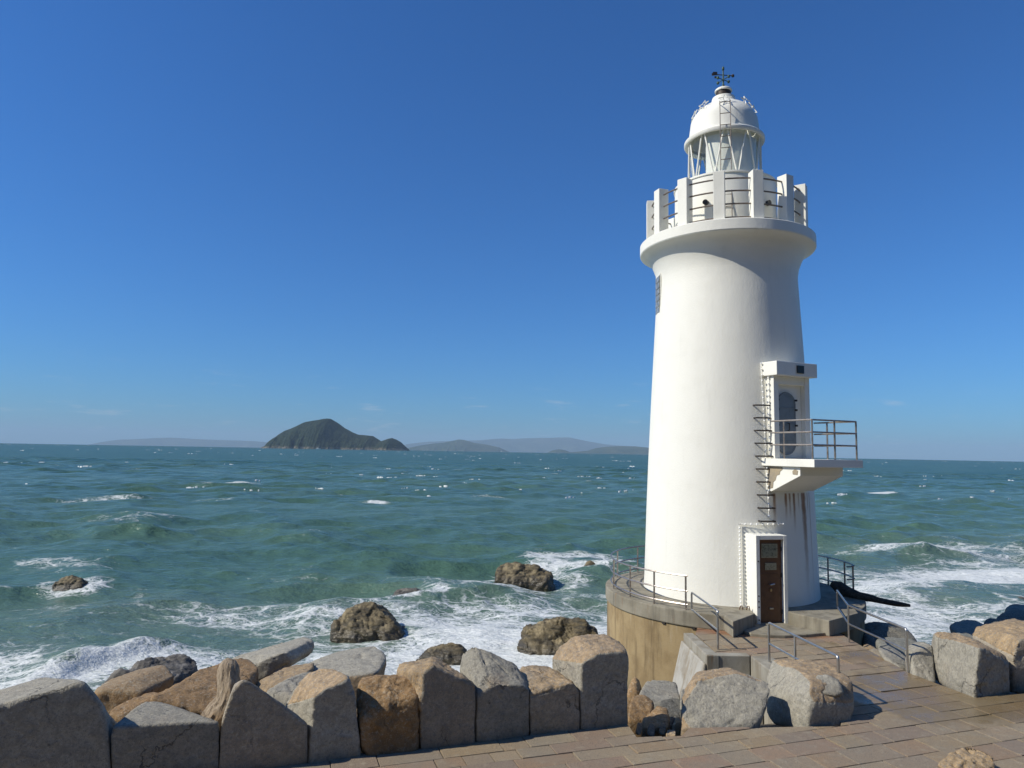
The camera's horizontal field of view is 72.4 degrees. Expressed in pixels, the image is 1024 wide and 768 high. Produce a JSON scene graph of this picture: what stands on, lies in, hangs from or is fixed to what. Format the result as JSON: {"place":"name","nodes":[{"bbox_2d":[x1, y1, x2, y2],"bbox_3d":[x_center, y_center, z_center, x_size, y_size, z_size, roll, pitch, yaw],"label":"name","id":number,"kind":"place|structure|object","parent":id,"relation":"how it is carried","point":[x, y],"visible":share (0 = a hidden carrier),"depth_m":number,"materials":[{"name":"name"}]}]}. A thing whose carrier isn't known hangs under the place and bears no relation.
{"place":"outdoors","nodes":[
{"label":"outdoors","id":0,"kind":"place"},
{"bbox_2d":[88,438,266,447],"bbox_3d":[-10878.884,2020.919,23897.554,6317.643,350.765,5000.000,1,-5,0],"label":"hills","id":1,"kind":"structure","parent":0,"point":[187,442],"depth_m":22298.10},
{"bbox_2d":[261,419,409,450],"bbox_3d":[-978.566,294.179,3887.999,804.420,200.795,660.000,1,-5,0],"label":"island","id":2,"kind":"structure","parent":0,"point":[325,434],"depth_m":3689.46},
{"bbox_2d":[408,440,507,451],"bbox_3d":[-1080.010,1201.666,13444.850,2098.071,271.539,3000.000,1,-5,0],"label":"hills","id":3,"kind":"structure","parent":0,"point":[459,445],"depth_m":12559.58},
{"bbox_2d":[0,443,1023,691],"bbox_3d":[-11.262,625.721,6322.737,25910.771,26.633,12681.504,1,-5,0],"label":"sea","id":4,"kind":"structure","parent":0,"point":[218,565],"depth_m":48.99,"materials":[{"name":"liquid"}]},
{"bbox_2d":[52,575,87,590],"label":"rock","id":5,"kind":"object","parent":4,"relation":"in","point":[71,582],"visible":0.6,"depth_m":30.93,"materials":[{"name":"brown stone"}]},
{"bbox_2d":[330,601,404,642],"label":"rock","id":6,"kind":"object","parent":4,"relation":"in","point":[369,621],"visible":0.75,"depth_m":24.40,"materials":[{"name":"brown stone"}]},
{"bbox_2d":[392,587,419,595],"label":"rock","id":7,"kind":"object","parent":4,"relation":"in","point":[402,591],"visible":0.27,"depth_m":30.70,"materials":[{"name":"brown stone"}]},
{"bbox_2d":[416,642,466,664],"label":"rock","id":8,"kind":"object","parent":4,"relation":"in","point":[450,653],"visible":0.48,"depth_m":21.72,"materials":[{"name":"grey stone"}]},
{"bbox_2d":[3,445,1013,503],"bbox_3d":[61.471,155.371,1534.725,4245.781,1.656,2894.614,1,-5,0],"label":"whitecaps","id":9,"kind":"object","parent":4,"relation":"on","point":[840,494],"visible":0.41,"depth_m":172.62,"materials":[{"name":"white liquid"}]},
{"bbox_2d":[494,562,555,591],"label":"rock","id":10,"kind":"object","parent":4,"relation":"in","point":[534,577],"visible":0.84,"depth_m":34.68,"materials":[{"name":"brown stone"}]},
{"bbox_2d":[584,560,594,565],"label":"rock","id":11,"kind":"object","parent":4,"relation":"in","point":[588,563],"visible":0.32,"depth_m":38.79,"materials":[{"name":"brown stone"}]},
{"bbox_2d":[0,0,1023,461],"label":"sky","id":12,"kind":"structure","parent":0,"point":[405,221],"materials":[{"name":"blue"}]},
{"bbox_2d":[404,437,647,452],"bbox_3d":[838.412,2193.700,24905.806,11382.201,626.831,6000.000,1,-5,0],"label":"hills","id":13,"kind":"structure","parent":0,"point":[541,445],"depth_m":23178.64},
{"bbox_2d":[548,446,648,454],"bbox_3d":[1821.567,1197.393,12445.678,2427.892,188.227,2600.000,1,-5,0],"label":"hills","id":14,"kind":"structure","parent":0,"point":[625,450],"depth_m":11802.39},
{"bbox_2d":[276,628,1023,767],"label":"pavement","id":15,"kind":"structure","parent":0,"point":[901,718],"depth_m":10.10,"materials":[{"name":"stone"}]},
{"bbox_2d":[0,677,116,767],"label":"boulder","id":16,"kind":"object","parent":15,"relation":"on","point":[46,722],"visible":0.87,"depth_m":8.25,"materials":[{"name":"stone"}]},
{"bbox_2d":[111,701,220,767],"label":"boulder","id":17,"kind":"object","parent":15,"relation":"on","point":[153,734],"visible":0.94,"depth_m":8.63,"materials":[{"name":"stone"}]},
{"bbox_2d":[201,658,239,729],"bbox_3d":[-3.920,4.187,9.435,0.460,0.863,0.555,1,-5,0],"label":"driftwood stump","id":18,"kind":"object","parent":17,"relation":"on","point":[228,674],"visible":0.74,"depth_m":9.41,"materials":[{"name":"brown wood"}]},
{"bbox_2d":[219,680,307,767],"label":"boulder","id":19,"kind":"object","parent":15,"relation":"on","point":[260,728],"visible":0.99,"depth_m":8.93,"materials":[{"name":"stone"}]},
{"bbox_2d":[286,669,360,763],"bbox_3d":[-2.704,4.515,9.907,0.954,1.105,1.550,3,-6,-19],"label":"boulder","id":20,"kind":"object","parent":15,"relation":"on","point":[321,703],"visible":0.85,"depth_m":9.26,"materials":[{"name":"stone"}]},
{"bbox_2d":[356,674,419,756],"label":"boulder","id":21,"kind":"object","parent":15,"relation":"on","point":[388,719],"visible":0.91,"depth_m":9.50,"materials":[{"name":"orange stone"}]},
{"bbox_2d":[396,657,475,749],"bbox_3d":[-1.136,4.536,10.129,1.023,1.192,0.963,3,-6,-19],"label":"boulder","id":22,"kind":"object","parent":15,"relation":"on","point":[445,692],"visible":0.78,"depth_m":9.73,"materials":[{"name":"stone"}]},
{"bbox_2d":[460,647,528,741],"bbox_3d":[-0.257,4.589,10.437,0.949,1.179,0.959,3,-6,-21],"label":"boulder","id":23,"kind":"object","parent":15,"relation":"on","point":[502,699],"visible":0.81,"depth_m":10.05,"materials":[{"name":"stone"}]},
{"bbox_2d":[519,665,579,734],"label":"boulder","id":24,"kind":"object","parent":15,"relation":"on","point":[553,701],"visible":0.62,"depth_m":10.27,"materials":[{"name":"stone"}]},
{"bbox_2d":[552,634,628,729],"bbox_3d":[1.266,4.659,10.964,1.072,1.187,0.999,3,-6,-20],"label":"boulder","id":25,"kind":"object","parent":15,"relation":"on","point":[594,668],"visible":0.84,"depth_m":10.56,"materials":[{"name":"stone"}]},
{"bbox_2d":[691,592,718,649],"bbox_3d":[4.314,5.282,15.722,0.048,0.844,1.996,1,-5,-1],"label":"handrail","id":26,"kind":"object","parent":15,"relation":"on","point":[708,604],"visible":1,"depth_m":15.28,"materials":[{"name":"silver metal"}]},
{"bbox_2d":[680,667,768,735],"bbox_3d":[3.327,5.062,11.209,1.494,0.830,1.266,1,-5,0],"label":"boulder","id":27,"kind":"object","parent":15,"relation":"on","point":[725,697],"visible":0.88,"depth_m":10.90,"materials":[{"name":"stone"}]},
{"bbox_2d":[768,622,839,672],"bbox_3d":[5.222,5.004,12.653,0.048,0.844,2.340,2,-6,-8],"label":"handrail","id":28,"kind":"object","parent":15,"relation":"on","point":[806,641],"visible":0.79,"depth_m":12.85,"materials":[{"name":"silver metal"}]},
{"bbox_2d":[766,659,853,726],"bbox_3d":[4.893,5.161,11.564,1.163,0.928,1.814,1,-5,0],"label":"boulder","id":29,"kind":"object","parent":15,"relation":"on","point":[797,697],"visible":0.95,"depth_m":11.12,"materials":[{"name":"stone"}]},
{"bbox_2d":[816,674,843,696],"bbox_3d":[4.981,4.765,11.043,0.414,0.266,0.364,1,-5,0],"label":"stone flake","id":30,"kind":"object","parent":29,"relation":"on","point":[833,687],"visible":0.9,"depth_m":10.99,"materials":[{"name":"stone"}]},
{"bbox_2d":[836,590,908,672],"bbox_3d":[7.636,5.311,15.392,0.415,0.843,3.901,0,-6,6],"label":"handrail","id":31,"kind":"object","parent":15,"relation":"on","point":[887,621],"visible":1,"depth_m":14.61,"materials":[{"name":"silver metal"}]},
{"bbox_2d":[878,646,905,670],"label":"rock","id":32,"kind":"object","parent":15,"relation":"on","point":[893,656],"visible":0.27,"depth_m":14.30,"materials":[{"name":"stone"}]},
{"bbox_2d":[905,642,935,682],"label":"rock","id":33,"kind":"object","parent":15,"relation":"on","point":[921,660],"visible":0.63,"depth_m":13.43,"materials":[{"name":"stone"}]},
{"bbox_2d":[938,747,994,767],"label":"boulder","id":34,"kind":"object","parent":15,"relation":"on","point":[967,757],"visible":1,"depth_m":9.15,"materials":[{"name":"stone"}]},
{"bbox_2d":[931,632,1009,697],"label":"boulder","id":35,"kind":"object","parent":15,"relation":"on","point":[971,667],"visible":0.91,"depth_m":12.40,"materials":[{"name":"stone"}]},
{"bbox_2d":[972,618,1023,693],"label":"boulder","id":36,"kind":"object","parent":15,"relation":"on","point":[1005,638],"visible":0.59,"depth_m":13.14,"materials":[{"name":"stone"}]},
{"bbox_2d":[759,681,1016,727],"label":"rocky shore","id":37,"kind":"structure","parent":0,"point":[775,725],"depth_m":11.96,"materials":[{"name":"brown stone"}]},
{"bbox_2d":[109,692,155,722],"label":"rock","id":38,"kind":"object","parent":37,"relation":"on","point":[118,713],"visible":0.16,"depth_m":10.27,"materials":[{"name":"orange stone"}]},
{"bbox_2d":[94,665,174,713],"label":"rock","id":39,"kind":"object","parent":37,"relation":"on","point":[111,694],"visible":0.41,"depth_m":11.54,"materials":[{"name":"orange stone"}]},
{"bbox_2d":[102,654,197,684],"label":"rock","id":40,"kind":"object","parent":37,"relation":"on","point":[181,667],"visible":0.24,"depth_m":14.33,"materials":[{"name":"stone"}]},
{"bbox_2d":[150,658,258,730],"bbox_3d":[-4.890,5.581,11.493,1.250,1.531,2.213,1,-5,0],"label":"rock","id":41,"kind":"object","parent":37,"relation":"on","point":[196,692],"visible":0.33,"depth_m":11.03,"materials":[{"name":"orange stone"}]},
{"bbox_2d":[232,637,313,680],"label":"rock","id":42,"kind":"object","parent":37,"relation":"on","point":[268,661],"visible":0.77,"depth_m":13.05,"materials":[{"name":"stone"}]},
{"bbox_2d":[256,663,313,692],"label":"rock","id":43,"kind":"object","parent":37,"relation":"on","point":[265,684],"visible":0.2,"depth_m":12.01,"materials":[{"name":"stone"}]},
{"bbox_2d":[267,672,309,705],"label":"rock","id":44,"kind":"object","parent":37,"relation":"on","point":[282,691],"visible":0.16,"depth_m":10.83,"materials":[{"name":"stone"}]},
{"bbox_2d":[310,646,385,752],"bbox_3d":[-3.142,5.859,12.791,1.683,1.722,1.841,1,-5,0],"label":"rock","id":45,"kind":"object","parent":37,"relation":"on","point":[356,665],"visible":0.16,"depth_m":12.59,"materials":[{"name":"stone"}]},
{"bbox_2d":[517,616,597,654],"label":"rock","id":46,"kind":"object","parent":37,"relation":"on","point":[547,636],"visible":0.51,"depth_m":22.85,"materials":[{"name":"brown stone"}]},
{"bbox_2d":[627,677,641,725],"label":"rock","id":47,"kind":"object","parent":37,"relation":"on","point":[634,689],"visible":0.3,"depth_m":13.19,"materials":[{"name":"orange stone"}]},
{"bbox_2d":[628,695,653,736],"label":"rock","id":48,"kind":"object","parent":37,"relation":"on","point":[641,707],"visible":0.43,"depth_m":11.92,"materials":[{"name":"orange stone"}]},
{"bbox_2d":[641,706,669,736],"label":"rock","id":49,"kind":"object","parent":37,"relation":"on","point":[656,716],"visible":0.3,"depth_m":11.46,"materials":[{"name":"orange stone"}]},
{"bbox_2d":[635,722,641,734],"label":"rock","id":50,"kind":"object","parent":49,"relation":"on","point":[639,729],"visible":1,"depth_m":11.03,"materials":[{"name":"grey stone"}]},
{"bbox_2d":[647,724,655,736],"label":"rock","id":51,"kind":"object","parent":49,"relation":"on","point":[651,730],"visible":1,"depth_m":10.90,"materials":[{"name":"stone"}]},
{"bbox_2d":[659,721,665,734],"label":"rock","id":52,"kind":"object","parent":49,"relation":"on","point":[662,730],"visible":1,"depth_m":11.03,"materials":[{"name":"grey stone"}]},
{"bbox_2d":[639,680,679,708],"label":"rock","id":53,"kind":"object","parent":37,"relation":"on","point":[657,692],"visible":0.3,"depth_m":13.39,"materials":[{"name":"stone"}]},
{"bbox_2d":[660,698,680,729],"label":"rock","id":54,"kind":"object","parent":37,"relation":"on","point":[672,705],"visible":0.12,"depth_m":12.56,"materials":[{"name":"stone"}]},
{"bbox_2d":[666,730,675,736],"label":"rock","id":55,"kind":"object","parent":37,"relation":"on","point":[671,733],"visible":0.29,"depth_m":10.62,"materials":[{"name":"stone"}]},
{"bbox_2d":[672,717,680,735],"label":"rock","id":56,"kind":"object","parent":37,"relation":"on","point":[676,726],"visible":0.2,"depth_m":11.26,"materials":[{"name":"grey stone"}]},
{"bbox_2d":[680,689,684,709],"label":"rock","id":57,"kind":"object","parent":37,"relation":"on","point":[682,692],"visible":0.07,"depth_m":12.90,"materials":[{"name":"stone"}]},
{"bbox_2d":[672,633,775,724],"bbox_3d":[4.193,6.427,14.201,1.635,1.870,3.252,5,-7,-34],"label":"concrete stair","id":58,"kind":"object","parent":37,"relation":"on","point":[696,654],"visible":0.28,"depth_m":14.26,"materials":[{"name":"grey concrete"}]},
{"bbox_2d":[606,571,866,688],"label":"plinth","id":59,"kind":"structure","parent":37,"relation":"on","point":[647,634],"depth_m":17.16,"materials":[{"name":"concrete"}]},
{"bbox_2d":[610,545,687,609],"bbox_3d":[3.900,5.335,20.095,2.123,0.819,6.142,0,-6,13],"label":"curved railing","id":60,"kind":"object","parent":59,"relation":"on","point":[630,579],"visible":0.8,"depth_m":18.16,"materials":[{"name":"metal"}]},
{"bbox_2d":[640,66,862,623],"bbox_3d":[6.201,-1.807,19.657,4.900,15.655,6.132,1,-5,0],"label":"lighthouse","id":61,"kind":"object","parent":59,"relation":"on","point":[738,474],"visible":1,"depth_m":18.31,"materials":[{"name":"paint"}]},
{"bbox_2d":[655,273,661,313],"bbox_3d":[4.273,-2.567,20.299,0.125,1.178,0.550,1,-5,-1],"label":"window","id":62,"kind":"structure","parent":61,"relation":"in","point":[658,281],"depth_m":20.16,"materials":[{"name":"paint"}]},
{"bbox_2d":[760,540,782,622],"bbox_3d":[6.277,4.794,17.005,0.637,2.010,0.140,2,-6,-10],"label":"entrance door","id":63,"kind":"structure","parent":61,"relation":"in","point":[770,550],"depth_m":17.01,"materials":[{"name":"brown paint"}]},
{"bbox_2d":[818,555,854,588],"bbox_3d":[8.307,5.516,21.164,1.105,0.822,4.779,5,-7,-34],"label":"curved railing","id":64,"kind":"object","parent":59,"relation":"on","point":[844,573],"visible":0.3,"depth_m":19.85,"materials":[{"name":"metal"}]},
{"bbox_2d":[830,581,910,606],"bbox_3d":[9.349,5.529,18.376,0.319,0.442,2.005,5,-7,-38],"label":"timber log","id":65,"kind":"object","parent":59,"relation":"on","point":[843,589],"visible":0.93,"depth_m":18.46,"materials":[{"name":"black wood"}]},
{"bbox_2d":[863,644,875,649],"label":"rock","id":66,"kind":"object","parent":37,"relation":"on","point":[868,646],"visible":0.12,"depth_m":15.47,"materials":[{"name":"beige stone"}]},
{"bbox_2d":[869,649,879,655],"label":"rock","id":67,"kind":"object","parent":37,"relation":"on","point":[875,651],"visible":0.04,"depth_m":14.88,"materials":[{"name":"stone"}]},
{"bbox_2d":[862,622,916,647],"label":"rock","id":68,"kind":"object","parent":37,"relation":"on","point":[881,629],"visible":0.24,"depth_m":17.58,"materials":[{"name":"stone"}]},
{"bbox_2d":[876,637,915,655],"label":"rock","id":69,"kind":"object","parent":37,"relation":"on","point":[901,642],"visible":0.09,"depth_m":15.89,"materials":[{"name":"grey stone"}]},
{"bbox_2d":[949,620,983,638],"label":"rock","id":70,"kind":"object","parent":37,"relation":"on","point":[966,628],"visible":0.14,"depth_m":17.82,"materials":[{"name":"grey stone"}]},
{"bbox_2d":[984,618,1000,624],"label":"rock","id":71,"kind":"object","parent":37,"relation":"on","point":[989,620],"visible":0.03,"depth_m":18.75,"materials":[{"name":"stone"}]},
{"bbox_2d":[997,610,1023,620],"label":"rock","id":72,"kind":"object","parent":37,"relation":"on","point":[1017,614],"visible":0.16,"depth_m":19.34,"materials":[{"name":"stone"}]},
{"bbox_2d":[1005,604,1023,611],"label":"rock","id":73,"kind":"object","parent":37,"relation":"on","point":[1015,607],"visible":0.12,"depth_m":20.95,"materials":[{"name":"grey stone"}]}
]}

